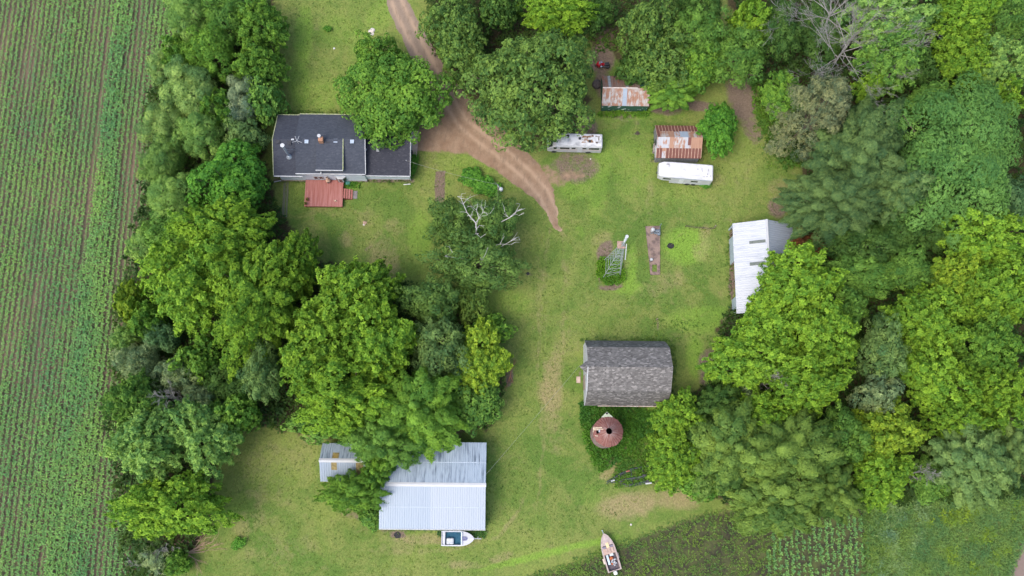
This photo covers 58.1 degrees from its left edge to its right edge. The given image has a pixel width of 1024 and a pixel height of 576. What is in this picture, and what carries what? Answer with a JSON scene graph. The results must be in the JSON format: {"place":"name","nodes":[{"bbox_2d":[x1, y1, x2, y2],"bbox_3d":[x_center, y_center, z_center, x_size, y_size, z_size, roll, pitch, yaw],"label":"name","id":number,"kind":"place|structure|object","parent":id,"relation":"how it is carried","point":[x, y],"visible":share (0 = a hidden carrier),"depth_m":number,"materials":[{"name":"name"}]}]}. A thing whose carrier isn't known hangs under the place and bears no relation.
{"place":"outdoors","nodes":[
{"label":"outdoors","id":0,"kind":"place"},
{"bbox_2d":[0,0,195,575],"bbox_3d":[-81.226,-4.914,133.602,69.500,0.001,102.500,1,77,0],"label":"crop field","id":1,"kind":"structure","parent":0,"point":[99,95],"depth_m":134.82,"materials":[{"name":"green plant"}]},
{"bbox_2d":[384,0,587,232],"bbox_3d":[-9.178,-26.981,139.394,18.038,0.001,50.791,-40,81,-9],"label":"driveway","id":2,"kind":"structure","parent":0,"point":[541,180],"depth_m":138.03,"materials":[{"name":"brown soil"}]},
{"bbox_2d":[135,0,1023,575],"bbox_3d":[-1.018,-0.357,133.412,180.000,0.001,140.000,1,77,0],"label":"ground","id":3,"kind":"structure","parent":0,"point":[607,222],"depth_m":133.22,"materials":[{"name":"green plant"}]},
{"bbox_2d":[108,340,160,381],"bbox_3d":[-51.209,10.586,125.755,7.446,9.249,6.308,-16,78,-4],"label":"willow tree","id":4,"kind":"object","parent":3,"relation":"on","point":[130,361],"visible":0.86,"depth_m":124.31,"materials":[{"name":"green plant"}]},
{"bbox_2d":[98,367,175,424],"bbox_3d":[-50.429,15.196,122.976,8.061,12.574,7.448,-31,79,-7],"label":"maple tree","id":5,"kind":"object","parent":3,"relation":"on","point":[124,398],"visible":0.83,"depth_m":120.25,"materials":[{"name":"green plant"}]},
{"bbox_2d":[98,395,190,483],"bbox_3d":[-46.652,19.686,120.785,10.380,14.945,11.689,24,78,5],"label":"maple tree","id":6,"kind":"object","parent":3,"relation":"on","point":[133,447],"visible":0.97,"depth_m":117.56,"materials":[{"name":"green plant"}]},
{"bbox_2d":[133,99,186,146],"bbox_3d":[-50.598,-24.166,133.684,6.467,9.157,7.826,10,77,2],"label":"willow tree","id":7,"kind":"object","parent":3,"relation":"on","point":[169,116],"visible":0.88,"depth_m":131.93,"materials":[{"name":"green plant"}]},
{"bbox_2d":[135,131,187,185],"bbox_3d":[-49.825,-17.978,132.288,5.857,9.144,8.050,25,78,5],"label":"willow tree","id":8,"kind":"object","parent":3,"relation":"on","point":[151,160],"visible":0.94,"depth_m":130.09,"materials":[{"name":"green plant"}]},
{"bbox_2d":[103,468,246,541],"bbox_3d":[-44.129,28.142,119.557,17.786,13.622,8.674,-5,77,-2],"label":"maple tree","id":9,"kind":"object","parent":3,"relation":"on","point":[160,505],"visible":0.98,"depth_m":117.02,"materials":[{"name":"green plant"}]},
{"bbox_2d":[146,172,206,225],"bbox_3d":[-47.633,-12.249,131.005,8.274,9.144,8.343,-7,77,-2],"label":"willow tree","id":10,"kind":"object","parent":3,"relation":"on","point":[171,193],"visible":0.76,"depth_m":128.50,"materials":[{"name":"green plant"}]},
{"bbox_2d":[134,233,223,341],"bbox_3d":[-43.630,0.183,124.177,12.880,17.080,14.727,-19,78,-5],"label":"maple tree","id":11,"kind":"object","parent":3,"relation":"on","point":[179,284],"visible":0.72,"depth_m":120.52,"materials":[{"name":"green plant"}]},
{"bbox_2d":[159,53,219,117],"bbox_3d":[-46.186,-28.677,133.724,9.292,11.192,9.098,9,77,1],"label":"willow tree","id":12,"kind":"object","parent":3,"relation":"on","point":[176,86],"visible":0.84,"depth_m":131.55,"materials":[{"name":"green plant"}]},
{"bbox_2d":[166,336,220,384],"bbox_3d":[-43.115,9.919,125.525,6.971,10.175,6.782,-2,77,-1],"label":"broadleaf tree","id":13,"kind":"object","parent":3,"relation":"on","point":[196,364],"visible":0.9,"depth_m":123.68,"materials":[{"name":"green plant"}]},
{"bbox_2d":[170,111,224,161],"bbox_3d":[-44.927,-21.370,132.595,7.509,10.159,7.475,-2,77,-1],"label":"willow tree","id":14,"kind":"object","parent":3,"relation":"on","point":[192,127],"visible":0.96,"depth_m":130.27,"materials":[{"name":"green plant"}]},
{"bbox_2d":[164,394,243,482],"bbox_3d":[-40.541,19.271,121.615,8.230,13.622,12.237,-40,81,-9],"label":"maple tree","id":15,"kind":"object","parent":3,"relation":"on","point":[218,441],"visible":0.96,"depth_m":118.97,"materials":[{"name":"green plant"}]},
{"bbox_2d":[180,19,236,83],"bbox_3d":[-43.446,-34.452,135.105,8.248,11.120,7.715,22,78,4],"label":"elm tree","id":16,"kind":"object","parent":3,"relation":"on","point":[201,40],"visible":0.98,"depth_m":132.25,"materials":[{"name":"green plant"}]},
{"bbox_2d":[161,192,277,283],"bbox_3d":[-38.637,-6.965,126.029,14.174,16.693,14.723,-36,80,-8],"label":"maple tree","id":17,"kind":"object","parent":3,"relation":"on","point":[216,224],"visible":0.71,"depth_m":122.58,"materials":[{"name":"green plant"}]},
{"bbox_2d":[184,138,270,223],"bbox_3d":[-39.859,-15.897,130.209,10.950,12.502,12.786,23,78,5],"label":"broadleaf tree","id":18,"kind":"object","parent":3,"relation":"on","point":[241,178],"visible":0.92,"depth_m":128.01,"materials":[{"name":"green plant"}]},
{"bbox_2d":[210,390,262,444],"bbox_3d":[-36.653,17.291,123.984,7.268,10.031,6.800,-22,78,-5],"label":"broadleaf tree","id":19,"kind":"object","parent":3,"relation":"on","point":[247,413],"visible":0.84,"depth_m":121.49,"materials":[{"name":"green plant"}]},
{"bbox_2d":[204,239,311,382],"bbox_3d":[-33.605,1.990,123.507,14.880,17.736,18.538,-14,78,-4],"label":"maple tree","id":20,"kind":"object","parent":3,"relation":"on","point":[241,295],"visible":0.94,"depth_m":120.29,"materials":[{"name":"green plant"}]},
{"bbox_2d":[235,337,283,405],"bbox_3d":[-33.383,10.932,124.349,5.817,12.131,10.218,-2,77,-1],"label":"elm tree","id":21,"kind":"object","parent":3,"relation":"on","point":[254,372],"visible":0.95,"depth_m":121.01,"materials":[{"name":"green plant"}]},
{"bbox_2d":[229,38,290,88],"bbox_3d":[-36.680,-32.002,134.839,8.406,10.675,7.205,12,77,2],"label":"maple tree","id":22,"kind":"object","parent":3,"relation":"on","point":[253,58],"visible":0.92,"depth_m":132.82,"materials":[{"name":"green plant"}]},
{"bbox_2d":[231,0,290,53],"bbox_3d":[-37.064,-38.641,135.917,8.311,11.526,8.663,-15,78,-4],"label":"maple tree","id":23,"kind":"object","parent":3,"relation":"on","point":[265,20],"visible":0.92,"depth_m":133.71,"materials":[{"name":"green plant"}]},
{"bbox_2d":[245,72,291,128],"bbox_3d":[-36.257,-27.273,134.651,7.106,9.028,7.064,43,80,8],"label":"broadleaf tree","id":24,"kind":"object","parent":3,"relation":"on","point":[261,96],"visible":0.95,"depth_m":132.56,"materials":[{"name":"green plant"}]},
{"bbox_2d":[270,227,323,303],"bbox_3d":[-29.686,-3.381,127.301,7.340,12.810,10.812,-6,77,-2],"label":"maple tree","id":25,"kind":"object","parent":3,"relation":"on","point":[297,245],"visible":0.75,"depth_m":125.21,"materials":[{"name":"green plant"}]},
{"bbox_2d":[101,0,506,575],"bbox_3d":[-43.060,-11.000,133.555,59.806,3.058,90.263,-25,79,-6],"label":"treeline undergrowth","id":26,"kind":"object","parent":3,"relation":"on","point":[276,408],"visible":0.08,"depth_m":129.03,"materials":[{"name":"green plant"}]},
{"bbox_2d":[276,296,373,396],"bbox_3d":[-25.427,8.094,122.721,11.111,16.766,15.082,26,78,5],"label":"maple tree","id":27,"kind":"object","parent":3,"relation":"on","point":[300,345],"visible":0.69,"depth_m":118.55,"materials":[{"name":"green plant"}]},
{"bbox_2d":[272,112,412,181],"bbox_3d":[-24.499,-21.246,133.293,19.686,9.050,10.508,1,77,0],"label":"farmhouse","id":28,"kind":"object","parent":3,"relation":"on","point":[305,147],"visible":0.91,"depth_m":132.64,"materials":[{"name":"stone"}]},
{"bbox_2d":[293,348,400,442],"bbox_3d":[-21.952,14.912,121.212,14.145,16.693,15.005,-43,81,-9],"label":"maple tree","id":29,"kind":"object","parent":3,"relation":"on","point":[354,393],"visible":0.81,"depth_m":117.49,"materials":[{"name":"green plant"}]},
{"bbox_2d":[312,468,392,516],"bbox_3d":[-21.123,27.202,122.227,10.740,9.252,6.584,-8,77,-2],"label":"walnut tree","id":30,"kind":"object","parent":3,"relation":"on","point":[350,494],"visible":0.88,"depth_m":119.70,"materials":[{"name":"green plant"}]},
{"bbox_2d":[302,255,405,341],"bbox_3d":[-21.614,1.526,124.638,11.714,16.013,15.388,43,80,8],"label":"maple tree","id":31,"kind":"object","parent":3,"relation":"on","point":[336,294],"visible":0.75,"depth_m":120.86,"materials":[{"name":"green plant"}]},
{"bbox_2d":[335,414,424,475],"bbox_3d":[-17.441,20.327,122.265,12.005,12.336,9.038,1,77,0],"label":"walnut tree","id":32,"kind":"object","parent":3,"relation":"on","point":[368,445],"visible":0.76,"depth_m":118.53,"materials":[{"name":"green plant"}]},
{"bbox_2d":[342,287,420,393],"bbox_3d":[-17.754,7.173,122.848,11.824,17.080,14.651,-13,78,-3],"label":"maple tree","id":33,"kind":"object","parent":3,"relation":"on","point":[388,333],"visible":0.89,"depth_m":119.01,"materials":[{"name":"green plant"}]},
{"bbox_2d":[331,48,455,150],"bbox_3d":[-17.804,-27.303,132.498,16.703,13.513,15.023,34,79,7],"label":"broadleaf tree","id":34,"kind":"object","parent":3,"relation":"on","point":[394,74],"visible":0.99,"depth_m":130.11,"materials":[{"name":"green plant"}]},
{"bbox_2d":[369,366,471,463],"bbox_3d":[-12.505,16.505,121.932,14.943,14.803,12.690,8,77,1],"label":"walnut tree","id":35,"kind":"object","parent":3,"relation":"on","point":[419,404],"visible":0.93,"depth_m":118.51,"materials":[{"name":"green plant"}]},
{"bbox_2d":[389,272,461,324],"bbox_3d":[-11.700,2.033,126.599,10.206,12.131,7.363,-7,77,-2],"label":"elm tree","id":36,"kind":"object","parent":3,"relation":"on","point":[429,298],"visible":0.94,"depth_m":123.57,"materials":[{"name":"green plant"}]},
{"bbox_2d":[379,442,486,529],"bbox_3d":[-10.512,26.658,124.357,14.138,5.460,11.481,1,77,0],"label":"metal barn","id":37,"kind":"structure","parent":3,"relation":"on","point":[444,490],"depth_m":121.85,"materials":[{"name":"white paint"}]},
{"bbox_2d":[408,316,471,382],"bbox_3d":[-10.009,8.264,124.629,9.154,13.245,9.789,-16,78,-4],"label":"elm tree","id":38,"kind":"object","parent":3,"relation":"on","point":[444,362],"visible":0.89,"depth_m":121.49,"materials":[{"name":"green plant"}]},
{"bbox_2d":[415,0,486,63],"bbox_3d":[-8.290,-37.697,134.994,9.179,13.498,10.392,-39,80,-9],"label":"oak tree","id":39,"kind":"object","parent":3,"relation":"on","point":[459,15],"visible":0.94,"depth_m":132.41,"materials":[{"name":"green plant"}]},
{"bbox_2d":[421,195,480,247],"bbox_3d":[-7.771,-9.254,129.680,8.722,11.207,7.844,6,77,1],"label":"elm tree","id":40,"kind":"object","parent":3,"relation":"on","point":[439,221],"visible":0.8,"depth_m":127.02,"materials":[{"name":"green plant"}]},
{"bbox_2d":[433,26,487,91],"bbox_3d":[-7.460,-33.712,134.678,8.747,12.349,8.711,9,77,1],"label":"oak tree","id":41,"kind":"object","parent":3,"relation":"on","point":[449,60],"visible":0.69,"depth_m":132.81,"materials":[{"name":"green plant"}]},
{"bbox_2d":[415,219,531,298],"bbox_3d":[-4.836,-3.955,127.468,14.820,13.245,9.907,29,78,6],"label":"elm tree","id":42,"kind":"object","parent":3,"relation":"on","point":[470,265],"visible":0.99,"depth_m":124.70,"materials":[{"name":"green plant"}]},
{"bbox_2d":[452,379,504,437],"bbox_3d":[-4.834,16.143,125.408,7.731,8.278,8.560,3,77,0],"label":"broadleaf tree","id":43,"kind":"object","parent":3,"relation":"on","point":[477,413],"visible":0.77,"depth_m":123.34,"materials":[{"name":"green plant"}]},
{"bbox_2d":[454,315,513,405],"bbox_3d":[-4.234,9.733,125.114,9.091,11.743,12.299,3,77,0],"label":"maple tree","id":44,"kind":"object","parent":3,"relation":"on","point":[493,355],"visible":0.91,"depth_m":122.55,"materials":[{"name":"green plant"}]},
{"bbox_2d":[463,190,520,247],"bbox_3d":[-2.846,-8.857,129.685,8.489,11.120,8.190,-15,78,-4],"label":"elm tree","id":45,"kind":"object","parent":3,"relation":"on","point":[498,213],"visible":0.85,"depth_m":126.46,"materials":[{"name":"green plant"}]},
{"bbox_2d":[200,0,794,575],"bbox_3d":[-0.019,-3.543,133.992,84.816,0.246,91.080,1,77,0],"label":"lawn grass clumps","id":46,"kind":"object","parent":3,"relation":"on","point":[494,312],"visible":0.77,"depth_m":133.46,"materials":[{"name":"green plant"}]},
{"bbox_2d":[453,27,598,152],"bbox_3d":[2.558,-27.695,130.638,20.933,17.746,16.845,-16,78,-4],"label":"oak tree","id":47,"kind":"object","parent":3,"relation":"on","point":[528,60],"visible":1,"depth_m":127.56,"materials":[{"name":"green plant"}]},
{"bbox_2d":[423,0,685,114],"bbox_3d":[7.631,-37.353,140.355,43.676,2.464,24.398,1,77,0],"label":"undergrowth","id":48,"kind":"object","parent":3,"relation":"on","point":[617,17],"visible":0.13,"depth_m":140.89,"materials":[{"name":"green plant"}]},
{"bbox_2d":[514,0,600,36],"bbox_3d":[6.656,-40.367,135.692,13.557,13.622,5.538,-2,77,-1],"label":"maple tree","id":49,"kind":"object","parent":3,"relation":"on","point":[556,14],"visible":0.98,"depth_m":134.17,"materials":[{"name":"green plant"}]},
{"bbox_2d":[578,401,660,472],"bbox_3d":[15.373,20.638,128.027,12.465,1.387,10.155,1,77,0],"label":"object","id":50,"kind":"object","parent":3,"relation":"on","point":[626,422],"visible":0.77,"depth_m":128.20,"materials":[{"name":"green plant"}]},
{"bbox_2d":[601,76,649,111],"bbox_3d":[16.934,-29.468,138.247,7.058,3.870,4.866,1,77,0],"label":"green shed","id":51,"kind":"structure","parent":3,"relation":"on","point":[617,94],"depth_m":137.14,"materials":[{"name":"paint"}]},
{"bbox_2d":[615,0,678,65],"bbox_3d":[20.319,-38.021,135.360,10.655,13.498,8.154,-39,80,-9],"label":"oak tree","id":52,"kind":"object","parent":3,"relation":"on","point":[648,15],"visible":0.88,"depth_m":132.94,"materials":[{"name":"green plant"}]},
{"bbox_2d":[631,27,695,91],"bbox_3d":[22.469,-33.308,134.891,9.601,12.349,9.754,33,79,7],"label":"oak tree","id":53,"kind":"object","parent":3,"relation":"on","point":[676,61],"visible":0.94,"depth_m":132.85,"materials":[{"name":"green plant"}]},
{"bbox_2d":[645,423,703,496],"bbox_3d":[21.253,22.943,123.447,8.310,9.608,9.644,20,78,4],"label":"maple tree","id":54,"kind":"object","parent":3,"relation":"on","point":[681,458],"visible":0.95,"depth_m":121.57,"materials":[{"name":"green plant"}]},
{"bbox_2d":[646,385,705,440],"bbox_3d":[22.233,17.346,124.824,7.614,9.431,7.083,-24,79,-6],"label":"maple tree","id":55,"kind":"object","parent":3,"relation":"on","point":[673,408],"visible":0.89,"depth_m":122.77,"materials":[{"name":"green plant"}]},
{"bbox_2d":[654,125,702,162],"bbox_3d":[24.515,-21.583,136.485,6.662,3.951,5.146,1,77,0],"label":"rusty shed","id":56,"kind":"structure","parent":3,"relation":"on","point":[677,143],"depth_m":135.40,"materials":[{"name":"brown metal"}]},
{"bbox_2d":[670,3,732,62],"bbox_3d":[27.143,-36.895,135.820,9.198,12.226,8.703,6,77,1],"label":"elm tree","id":57,"kind":"object","parent":3,"relation":"on","point":[713,29],"visible":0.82,"depth_m":132.69,"materials":[{"name":"green plant"}]},
{"bbox_2d":[695,101,738,159],"bbox_3d":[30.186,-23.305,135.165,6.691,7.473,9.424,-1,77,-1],"label":"maple tree","id":58,"kind":"object","parent":3,"relation":"on","point":[718,116],"visible":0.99,"depth_m":133.67,"materials":[{"name":"green plant"}]},
{"bbox_2d":[685,394,785,503],"bbox_3d":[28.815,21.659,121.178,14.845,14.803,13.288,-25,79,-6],"label":"walnut tree","id":59,"kind":"object","parent":3,"relation":"on","point":[731,450],"visible":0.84,"depth_m":117.99,"materials":[{"name":"green plant"}]},
{"bbox_2d":[710,20,765,89],"bbox_3d":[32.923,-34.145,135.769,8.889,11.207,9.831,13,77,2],"label":"elm tree","id":60,"kind":"object","parent":3,"relation":"on","point":[752,50],"visible":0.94,"depth_m":133.25,"materials":[{"name":"green plant"}]},
{"bbox_2d":[694,324,802,393],"bbox_3d":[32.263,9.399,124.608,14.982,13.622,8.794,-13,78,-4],"label":"maple tree","id":61,"kind":"object","parent":3,"relation":"on","point":[730,352],"visible":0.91,"depth_m":121.53,"materials":[{"name":"green plant"}]},
{"bbox_2d":[728,219,794,313],"bbox_3d":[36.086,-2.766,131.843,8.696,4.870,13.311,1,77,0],"label":"long shed","id":62,"kind":"structure","parent":3,"relation":"on","point":[750,242],"depth_m":131.08,"materials":[{"name":"metal"}]},
{"bbox_2d":[730,277,808,363],"bbox_3d":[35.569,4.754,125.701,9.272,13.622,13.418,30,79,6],"label":"maple tree","id":63,"kind":"object","parent":3,"relation":"on","point":[767,315],"visible":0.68,"depth_m":122.56,"materials":[{"name":"green plant"}]},
{"bbox_2d":[712,468,831,538],"bbox_3d":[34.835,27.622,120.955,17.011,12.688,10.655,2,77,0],"label":"walnut tree","id":64,"kind":"object","parent":3,"relation":"on","point":[784,509],"visible":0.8,"depth_m":117.59,"materials":[{"name":"green plant"}]},
{"bbox_2d":[759,0,804,63],"bbox_3d":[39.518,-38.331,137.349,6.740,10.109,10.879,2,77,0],"label":"elm tree","id":65,"kind":"object","parent":3,"relation":"on","point":[777,38],"visible":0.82,"depth_m":134.46,"materials":[{"name":"green plant"}]},
{"bbox_2d":[756,69,810,132],"bbox_3d":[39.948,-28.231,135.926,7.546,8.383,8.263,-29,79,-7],"label":"maple tree","id":66,"kind":"object","parent":3,"relation":"on","point":[770,92],"visible":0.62,"depth_m":134.37,"materials":[{"name":"green plant"}]},
{"bbox_2d":[742,405,850,518],"bbox_3d":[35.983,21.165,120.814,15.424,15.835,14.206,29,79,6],"label":"walnut tree","id":67,"kind":"object","parent":3,"relation":"on","point":[803,447],"visible":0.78,"depth_m":117.35,"materials":[{"name":"green plant"}]},
{"bbox_2d":[747,239,849,325],"bbox_3d":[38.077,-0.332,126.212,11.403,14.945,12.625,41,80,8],"label":"maple tree","id":68,"kind":"object","parent":3,"relation":"on","point":[811,274],"visible":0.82,"depth_m":122.95,"materials":[{"name":"green plant"}]},
{"bbox_2d":[761,71,851,162],"bbox_3d":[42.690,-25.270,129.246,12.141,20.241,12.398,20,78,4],"label":"spruce tree","id":69,"kind":"object","parent":3,"relation":"on","point":[834,93],"visible":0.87,"depth_m":127.69,"materials":[{"name":"green plant"}]},
{"bbox_2d":[764,344,855,421],"bbox_3d":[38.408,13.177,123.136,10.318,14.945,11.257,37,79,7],"label":"maple tree","id":70,"kind":"object","parent":3,"relation":"on","point":[825,383],"visible":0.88,"depth_m":119.97,"materials":[{"name":"green plant"}]},
{"bbox_2d":[778,289,861,371],"bbox_3d":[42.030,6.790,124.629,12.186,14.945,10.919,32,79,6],"label":"maple tree","id":71,"kind":"object","parent":3,"relation":"on","point":[832,321],"visible":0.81,"depth_m":121.05,"materials":[{"name":"green plant"}]},
{"bbox_2d":[797,0,849,72],"bbox_3d":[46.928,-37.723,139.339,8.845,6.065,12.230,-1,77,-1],"label":"elm tree","id":72,"kind":"object","parent":3,"relation":"on","point":[807,35],"visible":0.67,"depth_m":137.84,"materials":[{"name":"green plant"}]},
{"bbox_2d":[770,163,892,250],"bbox_3d":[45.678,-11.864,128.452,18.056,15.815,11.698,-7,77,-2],"label":"pine tree","id":73,"kind":"object","parent":3,"relation":"on","point":[852,206],"visible":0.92,"depth_m":125.94,"materials":[{"name":"green plant"}]},
{"bbox_2d":[651,0,1023,506],"bbox_3d":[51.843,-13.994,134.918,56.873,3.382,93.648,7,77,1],"label":"wood undergrowth","id":74,"kind":"object","parent":3,"relation":"on","point":[795,64],"visible":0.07,"depth_m":134.14,"materials":[{"name":"green plant"}]},
{"bbox_2d":[811,462,867,526],"bbox_3d":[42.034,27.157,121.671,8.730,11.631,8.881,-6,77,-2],"label":"walnut tree","id":75,"kind":"object","parent":3,"relation":"on","point":[844,495],"visible":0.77,"depth_m":118.71,"materials":[{"name":"green plant"}]},
{"bbox_2d":[818,400,874,466],"bbox_3d":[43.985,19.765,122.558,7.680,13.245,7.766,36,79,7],"label":"elm tree","id":76,"kind":"object","parent":3,"relation":"on","point":[850,424],"visible":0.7,"depth_m":119.08,"materials":[{"name":"green plant"}]},
{"bbox_2d":[801,92,908,201],"bbox_3d":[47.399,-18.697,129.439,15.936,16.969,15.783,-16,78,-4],"label":"pine tree","id":77,"kind":"object","parent":3,"relation":"on","point":[869,143],"visible":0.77,"depth_m":125.45,"materials":[{"name":"green plant"}]},
{"bbox_2d":[813,220,903,269],"bbox_3d":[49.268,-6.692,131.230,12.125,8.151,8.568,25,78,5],"label":"elm tree","id":78,"kind":"object","parent":3,"relation":"on","point":[874,233],"visible":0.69,"depth_m":128.99,"materials":[{"name":"green plant"}]},
{"bbox_2d":[822,255,910,300],"bbox_3d":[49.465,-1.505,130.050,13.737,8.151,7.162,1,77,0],"label":"elm tree","id":79,"kind":"object","parent":3,"relation":"on","point":[873,277],"visible":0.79,"depth_m":128.08,"materials":[{"name":"green plant"}]},
{"bbox_2d":[845,368,904,421],"bbox_3d":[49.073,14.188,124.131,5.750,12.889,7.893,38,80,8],"label":"elm tree","id":80,"kind":"object","parent":3,"relation":"on","point":[872,388],"visible":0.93,"depth_m":121.40,"materials":[{"name":"green plant"}]},
{"bbox_2d":[848,443,914,513],"bbox_3d":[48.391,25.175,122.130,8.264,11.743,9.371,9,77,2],"label":"maple tree","id":81,"kind":"object","parent":3,"relation":"on","point":[892,472],"visible":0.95,"depth_m":119.88,"materials":[{"name":"green plant"}]},
{"bbox_2d":[855,309,911,383],"bbox_3d":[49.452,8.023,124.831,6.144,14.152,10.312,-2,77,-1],"label":"elm tree","id":82,"kind":"object","parent":3,"relation":"on","point":[891,347],"visible":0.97,"depth_m":121.30,"materials":[{"name":"green plant"}]},
{"bbox_2d":[830,0,942,57],"bbox_3d":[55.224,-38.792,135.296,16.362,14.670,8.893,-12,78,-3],"label":"maple tree","id":83,"kind":"object","parent":3,"relation":"on","point":[901,14],"visible":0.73,"depth_m":132.33,"materials":[{"name":"green plant"}]},
{"bbox_2d":[848,21,926,98],"bbox_3d":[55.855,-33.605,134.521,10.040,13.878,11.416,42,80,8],"label":"maple tree","id":84,"kind":"object","parent":3,"relation":"on","point":[883,65],"visible":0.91,"depth_m":131.55,"materials":[{"name":"green plant"}]},
{"bbox_2d":[844,393,930,461],"bbox_3d":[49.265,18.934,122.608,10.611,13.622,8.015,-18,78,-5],"label":"maple tree","id":85,"kind":"object","parent":3,"relation":"on","point":[890,436],"visible":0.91,"depth_m":119.52,"materials":[{"name":"green plant"}]},
{"bbox_2d":[866,155,936,225],"bbox_3d":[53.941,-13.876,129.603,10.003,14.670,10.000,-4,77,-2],"label":"pine tree","id":86,"kind":"object","parent":3,"relation":"on","point":[893,197],"visible":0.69,"depth_m":126.12,"materials":[{"name":"green plant"}]},
{"bbox_2d":[881,242,938,291],"bbox_3d":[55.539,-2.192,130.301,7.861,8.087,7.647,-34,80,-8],"label":"elm tree","id":87,"kind":"object","parent":3,"relation":"on","point":[920,267],"visible":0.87,"depth_m":128.16,"materials":[{"name":"green plant"}]},
{"bbox_2d":[872,280,974,360],"bbox_3d":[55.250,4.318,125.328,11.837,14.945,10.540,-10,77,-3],"label":"maple tree","id":88,"kind":"object","parent":3,"relation":"on","point":[920,303],"visible":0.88,"depth_m":122.15,"materials":[{"name":"green plant"}]},
{"bbox_2d":[894,331,981,416],"bbox_3d":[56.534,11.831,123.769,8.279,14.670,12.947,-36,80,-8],"label":"maple tree","id":89,"kind":"object","parent":3,"relation":"on","point":[931,386],"visible":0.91,"depth_m":120.86,"materials":[{"name":"green plant"}]},
{"bbox_2d":[883,68,1022,252],"bbox_3d":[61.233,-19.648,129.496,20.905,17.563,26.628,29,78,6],"label":"locust tree","id":90,"kind":"object","parent":3,"relation":"on","point":[988,152],"visible":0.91,"depth_m":125.80,"materials":[{"name":"green plant"}]},
{"bbox_2d":[926,252,982,307],"bbox_3d":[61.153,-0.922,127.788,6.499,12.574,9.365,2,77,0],"label":"maple tree","id":91,"kind":"object","parent":3,"relation":"on","point":[947,277],"visible":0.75,"depth_m":125.14,"materials":[{"name":"green plant"}]},
{"bbox_2d":[917,388,997,440],"bbox_3d":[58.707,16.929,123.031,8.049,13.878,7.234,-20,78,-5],"label":"maple tree","id":92,"kind":"object","parent":3,"relation":"on","point":[948,422],"visible":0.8,"depth_m":120.20,"materials":[{"name":"green plant"}]},
{"bbox_2d":[929,28,992,95],"bbox_3d":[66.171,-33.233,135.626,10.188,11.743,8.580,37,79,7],"label":"maple tree","id":93,"kind":"object","parent":3,"relation":"on","point":[959,51],"visible":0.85,"depth_m":133.35,"materials":[{"name":"green plant"}]},
{"bbox_2d":[924,0,1005,50],"bbox_3d":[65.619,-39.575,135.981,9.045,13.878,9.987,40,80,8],"label":"maple tree","id":94,"kind":"object","parent":3,"relation":"on","point":[969,13],"visible":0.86,"depth_m":133.54,"materials":[{"name":"green plant"}]},
{"bbox_2d":[921,412,1016,514],"bbox_3d":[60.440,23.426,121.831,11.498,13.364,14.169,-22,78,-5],"label":"walnut tree","id":95,"kind":"object","parent":3,"relation":"on","point":[965,462],"visible":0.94,"depth_m":118.45,"materials":[{"name":"green plant"}]},
{"bbox_2d":[927,207,1023,270],"bbox_3d":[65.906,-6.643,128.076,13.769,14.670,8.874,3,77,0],"label":"maple tree","id":96,"kind":"object","parent":3,"relation":"on","point":[1000,241],"visible":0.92,"depth_m":125.12,"materials":[{"name":"green plant"}]},
{"bbox_2d":[941,254,1023,327],"bbox_3d":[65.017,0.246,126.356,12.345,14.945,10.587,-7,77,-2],"label":"maple tree","id":97,"kind":"object","parent":3,"relation":"on","point":[1006,297],"visible":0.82,"depth_m":123.17,"materials":[{"name":"green plant"}]},
{"bbox_2d":[951,308,1023,377],"bbox_3d":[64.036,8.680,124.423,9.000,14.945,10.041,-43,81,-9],"label":"maple tree","id":98,"kind":"object","parent":3,"relation":"on","point":[999,342],"visible":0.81,"depth_m":121.17,"materials":[{"name":"green plant"}]},
{"bbox_2d":[965,32,1023,90],"bbox_3d":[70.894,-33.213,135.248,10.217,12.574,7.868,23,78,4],"label":"maple tree","id":99,"kind":"object","parent":3,"relation":"on","point":[1002,50],"visible":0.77,"depth_m":132.54,"materials":[{"name":"green plant"}]},
{"bbox_2d":[968,361,1023,434],"bbox_3d":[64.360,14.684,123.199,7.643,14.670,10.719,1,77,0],"label":"maple tree","id":100,"kind":"object","parent":3,"relation":"on","point":[1001,396],"visible":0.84,"depth_m":119.94,"materials":[{"name":"green plant"}]},
{"bbox_2d":[580,340,672,406],"bbox_3d":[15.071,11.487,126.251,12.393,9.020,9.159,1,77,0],"label":"gambrel barn","id":101,"kind":"structure","parent":0,"point":[627,373],"depth_m":123.13,"materials":[{"name":"grey"}]},
{"bbox_2d":[514,500,866,575],"bbox_3d":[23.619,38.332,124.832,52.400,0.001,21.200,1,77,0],"label":"garden soil","id":102,"kind":"structure","parent":0,"point":[710,550],"depth_m":125.46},
{"bbox_2d":[526,507,781,575],"bbox_3d":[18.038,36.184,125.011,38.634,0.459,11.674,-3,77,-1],"label":"garden weeds","id":103,"kind":"object","parent":102,"relation":"on","point":[573,571],"visible":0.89,"depth_m":125.09,"materials":[{"name":"green plant"}]},
{"bbox_2d":[765,515,870,575],"bbox_3d":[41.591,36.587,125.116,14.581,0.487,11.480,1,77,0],"label":"garden row plants","id":104,"kind":"object","parent":102,"relation":"on","point":[826,543],"visible":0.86,"depth_m":125.35,"materials":[{"name":"green plant"}]},
{"bbox_2d":[862,483,1023,575],"bbox_3d":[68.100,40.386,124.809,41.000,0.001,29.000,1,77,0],"label":"meadow","id":105,"kind":"structure","parent":0,"point":[960,528],"depth_m":126.12,"materials":[{"name":"green plant"}]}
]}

